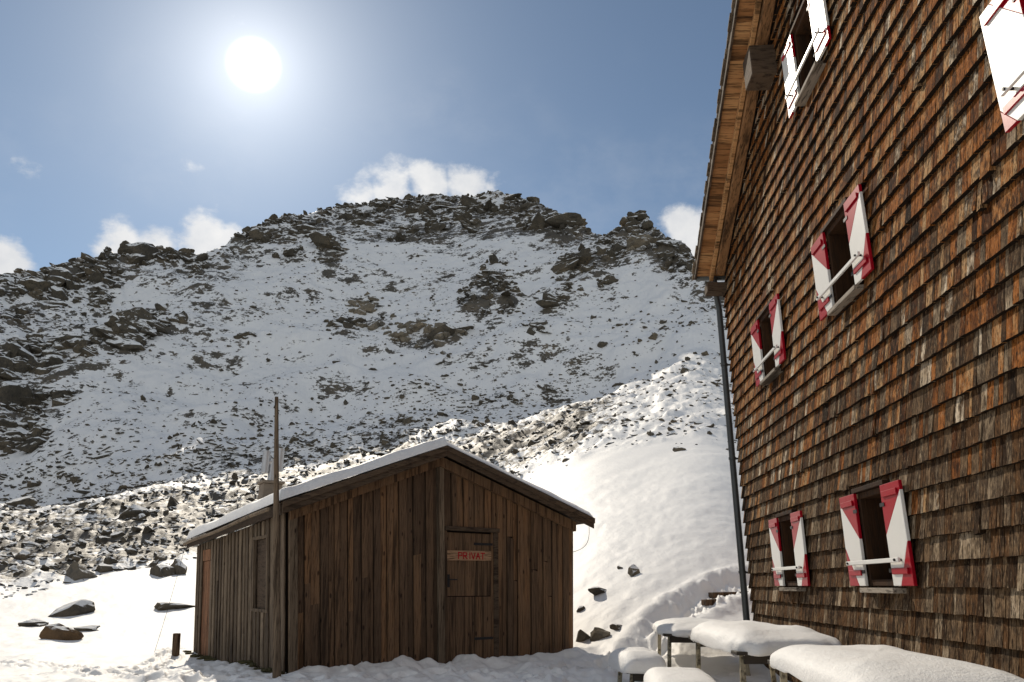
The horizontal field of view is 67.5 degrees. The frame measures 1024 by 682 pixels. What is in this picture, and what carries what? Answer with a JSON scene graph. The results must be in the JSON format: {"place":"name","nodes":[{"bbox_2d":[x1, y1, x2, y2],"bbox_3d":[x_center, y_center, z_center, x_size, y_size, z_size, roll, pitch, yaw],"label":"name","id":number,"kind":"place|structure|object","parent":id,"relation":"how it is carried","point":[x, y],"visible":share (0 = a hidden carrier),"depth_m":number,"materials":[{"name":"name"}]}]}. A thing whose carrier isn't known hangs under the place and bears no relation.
{"place":"outdoors","nodes":[
{"label":"outdoors","id":0,"kind":"place"},
{"bbox_2d":[0,0,731,273],"label":"sky","id":1,"kind":"structure","parent":0,"point":[176,124],"materials":[{"name":"blue"}]},
{"bbox_2d":[0,191,790,681],"bbox_3d":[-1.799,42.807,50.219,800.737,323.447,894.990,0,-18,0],"label":"terrain","id":2,"kind":"structure","parent":0,"point":[660,511],"depth_m":109.83,"materials":[{"name":"snow"}]},
{"bbox_2d":[0,350,31,379],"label":"rock outcrop","id":3,"kind":"object","parent":2,"relation":"on","point":[19,364],"visible":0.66,"depth_m":127.83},
{"bbox_2d":[0,307,34,332],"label":"rock outcrop","id":4,"kind":"object","parent":2,"relation":"on","point":[20,312],"visible":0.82,"depth_m":144.74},
{"bbox_2d":[5,495,37,506],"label":"boulder","id":5,"kind":"object","parent":2,"relation":"on","point":[30,500],"visible":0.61,"depth_m":78.35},
{"bbox_2d":[15,549,31,559],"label":"boulder","id":6,"kind":"object","parent":2,"relation":"on","point":[23,554],"visible":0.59,"depth_m":35.20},
{"bbox_2d":[0,405,54,453],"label":"rock outcrop","id":7,"kind":"object","parent":2,"relation":"on","point":[14,435],"visible":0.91,"depth_m":112.22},
{"bbox_2d":[21,541,39,547],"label":"boulder","id":8,"kind":"object","parent":2,"relation":"on","point":[28,543],"visible":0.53,"depth_m":44.89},
{"bbox_2d":[27,480,37,487],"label":"boulder","id":9,"kind":"object","parent":2,"relation":"on","point":[31,483],"visible":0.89,"depth_m":98.39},
{"bbox_2d":[18,619,48,626],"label":"boulder","id":10,"kind":"object","parent":2,"relation":"on","point":[34,622],"visible":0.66,"depth_m":21.56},
{"bbox_2d":[0,381,75,410],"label":"rock outcrop","id":11,"kind":"object","parent":2,"relation":"on","point":[14,396],"visible":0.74,"depth_m":120.29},
{"bbox_2d":[37,518,48,525],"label":"boulder","id":12,"kind":"object","parent":2,"relation":"on","point":[46,520],"visible":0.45,"depth_m":60.39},
{"bbox_2d":[0,333,91,374],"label":"rock outcrop","id":13,"kind":"object","parent":2,"relation":"on","point":[29,348],"visible":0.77,"depth_m":134.22,"materials":[{"name":"stone"}]},
{"bbox_2d":[0,267,97,306],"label":"rock outcrop","id":14,"kind":"object","parent":2,"relation":"on","point":[54,281],"visible":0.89,"depth_m":160.38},
{"bbox_2d":[41,564,57,569],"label":"boulder","id":15,"kind":"object","parent":2,"relation":"on","point":[53,567],"visible":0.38,"depth_m":34.22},
{"bbox_2d":[14,261,97,280],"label":"rock outcrop","id":16,"kind":"object","parent":2,"relation":"on","point":[86,270],"visible":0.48,"depth_m":173.48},
{"bbox_2d":[39,623,83,640],"bbox_3d":[-11.365,7.463,19.318,0.902,0.634,0.800,15,-23,-38],"label":"boulder","id":17,"kind":"object","parent":2,"relation":"on","point":[58,631],"visible":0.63,"depth_m":19.23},
{"bbox_2d":[64,472,72,477],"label":"boulder","id":18,"kind":"object","parent":2,"relation":"on","point":[67,474],"visible":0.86,"depth_m":99.10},
{"bbox_2d":[48,599,94,616],"bbox_3d":[-14.010,8.644,24.166,1.510,0.721,1.036,-10,-12,-32],"label":"boulder","id":19,"kind":"object","parent":2,"relation":"on","point":[80,607],"visible":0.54,"depth_m":23.98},
{"bbox_2d":[67,551,76,558],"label":"boulder","id":20,"kind":"object","parent":2,"relation":"on","point":[70,554],"visible":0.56,"depth_m":36.45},
{"bbox_2d":[70,475,80,483],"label":"boulder","id":21,"kind":"object","parent":2,"relation":"on","point":[73,479],"visible":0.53,"depth_m":95.88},
{"bbox_2d":[66,561,97,580],"bbox_3d":[-17.897,9.642,31.741,1.116,1.002,1.305,-5,-18,15],"label":"boulder","id":22,"kind":"object","parent":2,"relation":"on","point":[75,571],"visible":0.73,"depth_m":31.37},
{"bbox_2d":[77,539,86,546],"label":"boulder","id":23,"kind":"object","parent":2,"relation":"on","point":[82,542],"visible":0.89,"depth_m":44.29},
{"bbox_2d":[74,625,99,631],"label":"boulder","id":24,"kind":"object","parent":2,"relation":"on","point":[88,628],"visible":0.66,"depth_m":20.66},
{"bbox_2d":[65,252,123,304],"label":"rock outcrop","id":25,"kind":"object","parent":2,"relation":"on","point":[101,268],"visible":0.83,"depth_m":174.20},
{"bbox_2d":[80,334,118,357],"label":"rock outcrop","id":26,"kind":"object","parent":2,"relation":"on","point":[89,351],"visible":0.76,"depth_m":136.99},
{"bbox_2d":[88,286,115,314],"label":"rock outcrop","id":27,"kind":"object","parent":2,"relation":"on","point":[96,302],"visible":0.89,"depth_m":163.15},
{"bbox_2d":[95,536,110,543],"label":"boulder","id":28,"kind":"object","parent":2,"relation":"on","point":[101,539],"visible":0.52,"depth_m":47.00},
{"bbox_2d":[100,518,110,524],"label":"boulder","id":29,"kind":"object","parent":2,"relation":"on","point":[105,521],"visible":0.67,"depth_m":54.13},
{"bbox_2d":[103,557,117,564],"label":"boulder","id":30,"kind":"object","parent":2,"relation":"on","point":[109,560],"visible":0.72,"depth_m":34.76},
{"bbox_2d":[96,563,125,572],"bbox_3d":[-17.466,10.126,33.456,1.231,0.802,1.240,16,-24,-41],"label":"boulder","id":31,"kind":"object","parent":2,"relation":"on","point":[102,568],"visible":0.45,"depth_m":33.03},
{"bbox_2d":[110,531,125,537],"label":"boulder","id":32,"kind":"object","parent":2,"relation":"on","point":[117,534],"visible":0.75,"depth_m":47.77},
{"bbox_2d":[90,307,168,350],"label":"rock outcrop","id":33,"kind":"object","parent":2,"relation":"on","point":[130,329],"visible":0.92,"depth_m":143.89,"materials":[{"name":"stone"}]},
{"bbox_2d":[124,547,137,553],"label":"boulder","id":34,"kind":"object","parent":2,"relation":"on","point":[130,550],"visible":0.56,"depth_m":37.53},
{"bbox_2d":[118,504,149,519],"bbox_3d":[-28.314,12.926,57.486,2.155,1.347,1.588,8,-18,-24],"label":"boulder","id":35,"kind":"object","parent":2,"relation":"on","point":[133,511],"visible":0.71,"depth_m":56.98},
{"bbox_2d":[132,526,141,531],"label":"boulder","id":36,"kind":"object","parent":2,"relation":"on","point":[136,529],"visible":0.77,"depth_m":48.14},
{"bbox_2d":[135,513,146,520],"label":"boulder","id":37,"kind":"object","parent":2,"relation":"on","point":[141,516],"visible":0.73,"depth_m":53.42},
{"bbox_2d":[141,540,153,545],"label":"boulder","id":38,"kind":"object","parent":2,"relation":"on","point":[145,542],"visible":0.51,"depth_m":45.33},
{"bbox_2d":[142,525,155,533],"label":"boulder","id":39,"kind":"object","parent":2,"relation":"on","point":[147,529],"visible":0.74,"depth_m":47.63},
{"bbox_2d":[94,240,207,265],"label":"rock outcrop","id":40,"kind":"object","parent":2,"relation":"on","point":[142,253],"visible":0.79,"depth_m":189.62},
{"bbox_2d":[151,303,168,316],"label":"rock outcrop","id":41,"kind":"object","parent":2,"relation":"on","point":[160,309],"visible":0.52,"depth_m":161.51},
{"bbox_2d":[150,564,174,576],"bbox_3d":[-14.773,9.967,32.569,0.958,0.909,1.441,17,-24,-42],"label":"boulder","id":42,"kind":"object","parent":2,"relation":"on","point":[161,570],"visible":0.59,"depth_m":32.27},
{"bbox_2d":[157,311,187,325],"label":"rock outcrop","id":43,"kind":"object","parent":2,"relation":"on","point":[182,317],"visible":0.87,"depth_m":154.59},
{"bbox_2d":[167,496,178,507],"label":"boulder","id":44,"kind":"object","parent":2,"relation":"on","point":[172,500],"visible":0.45,"depth_m":65.02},
{"bbox_2d":[154,602,194,610],"bbox_3d":[-11.048,8.783,25.170,1.213,0.405,0.962,15,-23,-38],"label":"boulder","id":45,"kind":"object","parent":2,"relation":"on","point":[159,606],"visible":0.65,"depth_m":24.87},
{"bbox_2d":[172,633,180,656],"bbox_3d":[-6.881,6.366,15.667,0.169,0.720,0.120,0,-18,0],"label":"wooden post","id":46,"kind":"object","parent":2,"relation":"on","point":[176,645],"visible":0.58,"depth_m":15.67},
{"bbox_2d":[170,559,186,574],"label":"boulder","id":47,"kind":"object","parent":2,"relation":"on","point":[176,565],"visible":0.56,"depth_m":32.88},
{"bbox_2d":[166,247,194,261],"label":"rock outcrop","id":48,"kind":"object","parent":2,"relation":"on","point":[186,259],"visible":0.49,"depth_m":195.65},
{"bbox_2d":[186,262,208,278],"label":"rock outcrop","id":49,"kind":"object","parent":2,"relation":"on","point":[195,268],"visible":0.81,"depth_m":186.65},
{"bbox_2d":[183,650,285,673],"bbox_3d":[-5.121,5.678,13.618,0.408,0.282,7.631,10,-20,-29],"label":"snow drift","id":50,"kind":"object","parent":2,"relation":"on","point":[250,663],"visible":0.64,"depth_m":12.19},
{"bbox_2d":[233,331,256,338],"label":"rock outcrop","id":51,"kind":"object","parent":2,"relation":"on","point":[242,335],"visible":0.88,"depth_m":153.19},
{"bbox_2d":[234,226,296,243],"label":"rock outcrop","id":52,"kind":"object","parent":2,"relation":"on","point":[253,235],"visible":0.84,"depth_m":217.06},
{"bbox_2d":[272,397,280,677],"bbox_3d":[-3.251,2.713,10.629,0.458,3.977,0.115,0,-18,0],"label":"wooden pole","id":53,"kind":"object","parent":2,"relation":"on","point":[276,647],"visible":1,"depth_m":10.48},
{"bbox_2d":[269,246,302,264],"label":"rock outcrop","id":54,"kind":"object","parent":2,"relation":"on","point":[289,252],"visible":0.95,"depth_m":205.69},
{"bbox_2d":[289,435,298,443],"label":"boulder","id":55,"kind":"object","parent":2,"relation":"on","point":[293,438],"visible":0.78,"depth_m":98.87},
{"bbox_2d":[265,212,365,235],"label":"rock outcrop","id":56,"kind":"object","parent":2,"relation":"on","point":[301,228],"visible":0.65,"depth_m":232.11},
{"bbox_2d":[309,232,349,262],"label":"rock outcrop","id":57,"kind":"object","parent":2,"relation":"on","point":[320,241],"visible":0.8,"depth_m":210.55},
{"bbox_2d":[323,314,365,329],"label":"rock outcrop","id":58,"kind":"object","parent":2,"relation":"on","point":[349,322],"visible":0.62,"depth_m":163.45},
{"bbox_2d":[3,190,710,301],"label":"ridge rocks","id":59,"kind":"object","parent":2,"relation":"on","point":[274,217],"visible":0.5,"depth_m":230.36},
{"bbox_2d":[345,291,378,314],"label":"rock outcrop","id":60,"kind":"object","parent":2,"relation":"on","point":[364,307],"visible":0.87,"depth_m":174.78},
{"bbox_2d":[339,203,391,224],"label":"rock outcrop","id":61,"kind":"object","parent":2,"relation":"on","point":[348,215],"visible":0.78,"depth_m":247.32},
{"bbox_2d":[0,209,736,598],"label":"scree","id":62,"kind":"structure","parent":2,"relation":"on","point":[202,497],"depth_m":94.92,"materials":[{"name":"stone"}]},
{"bbox_2d":[355,313,394,330],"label":"rock outcrop","id":63,"kind":"object","parent":2,"relation":"on","point":[374,325],"visible":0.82,"depth_m":161.68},
{"bbox_2d":[380,432,389,442],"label":"boulder","id":64,"kind":"object","parent":2,"relation":"on","point":[384,436],"visible":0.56,"depth_m":97.38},
{"bbox_2d":[183,437,594,673],"bbox_3d":[-3.006,4.600,15.653,6.070,4.179,8.684,10,-20,-29],"label":"wooden hut","id":65,"kind":"object","parent":2,"relation":"on","point":[441,550],"visible":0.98,"depth_m":12.48,"materials":[{"name":"wood"}]},
{"bbox_2d":[154,545,185,651],"bbox_3d":[-7.530,5.660,16.867,0.372,2.301,0.009,5,-18,-15],"label":"wire","id":66,"kind":"object","parent":65,"relation":"hanging from","point":[170,599],"visible":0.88,"depth_m":16.87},
{"bbox_2d":[200,549,210,655],"bbox_3d":[-6.415,5.554,16.028,0.215,2.290,1.001,10,-20,-29],"label":"side door","id":67,"kind":"structure","parent":65,"relation":"in","point":[206,553],"depth_m":16.04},
{"bbox_2d":[251,534,270,612],"bbox_3d":[-3.990,3.706,12.204,0.161,1.160,1.094,10,-20,-29],"label":"boarded window","id":68,"kind":"structure","parent":65,"relation":"in","point":[262,545],"depth_m":12.32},
{"bbox_2d":[445,526,499,663],"bbox_3d":[-0.669,4.216,12.666,1.109,2.210,0.129,12,-22,-34],"label":"door","id":69,"kind":"structure","parent":65,"relation":"in","point":[468,554],"depth_m":12.70,"materials":[{"name":"brown wood"}]},
{"bbox_2d":[348,194,453,220],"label":"rock outcrop","id":70,"kind":"object","parent":2,"relation":"on","point":[396,205],"visible":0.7,"depth_m":262.50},
{"bbox_2d":[402,416,412,423],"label":"boulder","id":71,"kind":"object","parent":2,"relation":"on","point":[407,420],"visible":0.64,"depth_m":104.99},
{"bbox_2d":[364,216,470,241],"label":"rock outcrop","id":72,"kind":"object","parent":2,"relation":"on","point":[399,237],"visible":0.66,"depth_m":228.20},
{"bbox_2d":[381,318,467,347],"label":"rock outcrop","id":73,"kind":"object","parent":2,"relation":"on","point":[411,327],"visible":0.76,"depth_m":153.98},
{"bbox_2d":[427,317,472,340],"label":"rock outcrop","id":74,"kind":"object","parent":2,"relation":"on","point":[450,328],"visible":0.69,"depth_m":150.47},
{"bbox_2d":[405,195,512,221],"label":"rock outcrop","id":75,"kind":"object","parent":2,"relation":"on","point":[465,201],"visible":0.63,"depth_m":246.27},
{"bbox_2d":[457,280,495,303],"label":"rock outcrop","id":76,"kind":"object","parent":2,"relation":"on","point":[468,293],"visible":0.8,"depth_m":170.00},
{"bbox_2d":[406,210,547,233],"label":"rock outcrop","id":77,"kind":"object","parent":2,"relation":"on","point":[537,221],"visible":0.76,"depth_m":224.40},
{"bbox_2d":[461,295,505,314],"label":"rock outcrop","id":78,"kind":"object","parent":2,"relation":"on","point":[484,311],"visible":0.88,"depth_m":160.31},
{"bbox_2d":[475,254,512,285],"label":"rock outcrop","id":79,"kind":"object","parent":2,"relation":"on","point":[493,275],"visible":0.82,"depth_m":179.83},
{"bbox_2d":[496,280,527,313],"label":"rock outcrop","id":80,"kind":"object","parent":2,"relation":"on","point":[505,285],"visible":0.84,"depth_m":165.43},
{"bbox_2d":[467,193,561,221],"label":"rock outcrop","id":81,"kind":"object","parent":2,"relation":"on","point":[514,199],"visible":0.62,"depth_m":238.90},
{"bbox_2d":[521,321,550,335],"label":"rock outcrop","id":82,"kind":"object","parent":2,"relation":"on","point":[538,326],"visible":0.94,"depth_m":142.02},
{"bbox_2d":[536,292,570,307],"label":"rock outcrop","id":83,"kind":"object","parent":2,"relation":"on","point":[548,300],"visible":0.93,"depth_m":155.11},
{"bbox_2d":[528,212,591,234],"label":"rock outcrop","id":84,"kind":"object","parent":2,"relation":"on","point":[568,219],"visible":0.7,"depth_m":205.18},
{"bbox_2d":[550,259,578,284],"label":"rock outcrop","id":85,"kind":"object","parent":2,"relation":"on","point":[561,266],"visible":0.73,"depth_m":174.13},
{"bbox_2d":[555,280,583,294],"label":"rock outcrop","id":86,"kind":"object","parent":2,"relation":"on","point":[567,286],"visible":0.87,"depth_m":161.31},
{"bbox_2d":[576,629,589,641],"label":"boulder","id":87,"kind":"object","parent":2,"relation":"on","point":[582,635],"visible":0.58,"depth_m":14.55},
{"bbox_2d":[558,243,611,274],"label":"rock outcrop","id":88,"kind":"object","parent":2,"relation":"on","point":[583,255],"visible":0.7,"depth_m":174.96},
{"bbox_2d":[588,587,606,595],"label":"boulder","id":89,"kind":"object","parent":2,"relation":"on","point":[595,591],"visible":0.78,"depth_m":16.98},
{"bbox_2d":[590,627,610,641],"bbox_3d":[1.657,5.577,14.421,0.403,0.352,0.388,-2,-23,6],"label":"boulder","id":90,"kind":"object","parent":2,"relation":"on","point":[597,633],"visible":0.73,"depth_m":14.35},
{"bbox_2d":[597,340,607,347],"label":"boulder","id":91,"kind":"object","parent":2,"relation":"on","point":[601,343],"visible":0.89,"depth_m":134.14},
{"bbox_2d":[596,275,618,287],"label":"rock outcrop","id":92,"kind":"object","parent":2,"relation":"on","point":[607,280],"visible":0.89,"depth_m":162.33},
{"bbox_2d":[594,238,626,260],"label":"rock outcrop","id":93,"kind":"object","parent":2,"relation":"on","point":[613,253],"visible":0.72,"depth_m":179.05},
{"bbox_2d":[610,624,621,629],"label":"boulder","id":94,"kind":"object","parent":2,"relation":"on","point":[615,626],"visible":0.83,"depth_m":14.55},
{"bbox_2d":[607,212,644,235],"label":"rock outcrop","id":95,"kind":"object","parent":2,"relation":"on","point":[631,227],"visible":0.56,"depth_m":191.82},
{"bbox_2d":[628,564,639,576],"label":"boulder","id":96,"kind":"object","parent":2,"relation":"on","point":[633,570],"visible":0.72,"depth_m":17.70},
{"bbox_2d":[619,234,652,252],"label":"rock outcrop","id":97,"kind":"object","parent":2,"relation":"on","point":[635,241],"visible":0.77,"depth_m":175.56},
{"bbox_2d":[608,647,666,681],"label":"terrace bench","id":98,"kind":"object","parent":2,"relation":"on","point":[636,663],"visible":0.84,"depth_m":8.90,"materials":[{"name":"white wood"}]},
{"bbox_2d":[613,213,662,239],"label":"rock tower","id":99,"kind":"structure","parent":2,"relation":"on","point":[646,224],"depth_m":192.02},
{"bbox_2d":[648,332,657,339],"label":"boulder","id":100,"kind":"object","parent":2,"relation":"on","point":[654,335],"visible":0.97,"depth_m":131.04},
{"bbox_2d":[635,236,681,254],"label":"rock outcrop","id":101,"kind":"object","parent":2,"relation":"on","point":[658,242],"visible":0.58,"depth_m":171.39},
{"bbox_2d":[657,252,676,271],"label":"rock outcrop","id":102,"kind":"object","parent":2,"relation":"on","point":[667,258],"visible":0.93,"depth_m":162.76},
{"bbox_2d":[657,241,690,261],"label":"rock outcrop","id":103,"kind":"object","parent":2,"relation":"on","point":[684,248],"visible":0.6,"depth_m":166.80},
{"bbox_2d":[673,446,685,451],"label":"boulder","id":104,"kind":"object","parent":2,"relation":"on","point":[676,449],"visible":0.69,"depth_m":34.32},
{"bbox_2d":[644,667,715,681],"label":"terrace bench","id":105,"kind":"object","parent":2,"relation":"on","point":[669,674],"visible":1,"depth_m":7.07,"materials":[{"name":"white wood"}]},
{"bbox_2d":[676,261,692,273],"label":"rock outcrop","id":106,"kind":"object","parent":2,"relation":"on","point":[688,266],"visible":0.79,"depth_m":157.98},
{"bbox_2d":[652,617,750,675],"bbox_3d":[2.959,4.892,12.086,1.383,0.961,2.422,-2,-18,5],"label":"terrace table","id":107,"kind":"object","parent":2,"relation":"on","point":[676,630],"visible":0.54,"depth_m":11.31,"materials":[{"name":"white wood"}]},
{"bbox_2d":[701,599,715,604],"bbox_3d":[4.120,5.244,15.392,0.685,0.129,0.222,7,-19,-21],"label":"plank","id":108,"kind":"object","parent":2,"relation":"on","point":[708,601],"visible":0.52,"depth_m":15.22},
{"bbox_2d":[708,591,748,597],"bbox_3d":[4.574,5.306,16.014,0.944,0.130,0.225,5,-18,-15],"label":"plank","id":109,"kind":"object","parent":2,"relation":"on","point":[714,594],"visible":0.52,"depth_m":15.86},
{"bbox_2d":[688,620,841,681],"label":"terrace table","id":110,"kind":"object","parent":2,"relation":"on","point":[750,642],"visible":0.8,"depth_m":8.18,"materials":[{"name":"white wood"}]},
{"bbox_2d":[692,0,1023,681],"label":"shingled lodge","id":111,"kind":"structure","parent":2,"relation":"on","point":[859,249],"depth_m":7.53,"materials":[{"name":"wood"}]},
{"bbox_2d":[750,293,785,386],"bbox_3d":[3.876,0.029,11.203,0.455,1.063,1.540,-1,-18,3],"label":"window","id":112,"kind":"structure","parent":111,"relation":"in","point":[773,343],"depth_m":11.38,"materials":[{"name":"white wood"}]},
{"bbox_2d":[768,509,809,590],"bbox_3d":[3.880,2.846,10.375,0.455,1.033,1.540,-1,-18,3],"label":"window","id":113,"kind":"structure","parent":111,"relation":"in","point":[796,568],"depth_m":10.56,"materials":[{"name":"white wood"}]},
{"bbox_2d":[781,0,830,118],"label":"window","id":114,"kind":"structure","parent":111,"relation":"in","point":[810,30],"depth_m":9.54,"materials":[{"name":"white wood"}]},
{"bbox_2d":[811,184,873,320],"bbox_3d":[3.699,-0.905,8.315,0.455,1.043,1.540,-1,-18,3],"label":"window","id":115,"kind":"structure","parent":111,"relation":"in","point":[848,239],"depth_m":8.50,"materials":[{"name":"white wood"}]},
{"bbox_2d":[839,480,917,592],"bbox_3d":[3.705,1.936,7.532,0.455,1.033,1.540,-1,-18,3],"label":"window","id":116,"kind":"structure","parent":111,"relation":"in","point":[889,560],"depth_m":7.72,"materials":[{"name":"white wood"}]},
{"bbox_2d":[979,0,1023,132],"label":"window","id":117,"kind":"structure","parent":111,"relation":"in","point":[1002,21],"depth_m":5.17,"materials":[{"name":"white wood"}]},
{"bbox_2d":[767,644,1023,681],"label":"terrace table","id":118,"kind":"object","parent":2,"relation":"on","point":[841,663],"visible":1,"depth_m":5.07,"materials":[{"name":"white wood"}]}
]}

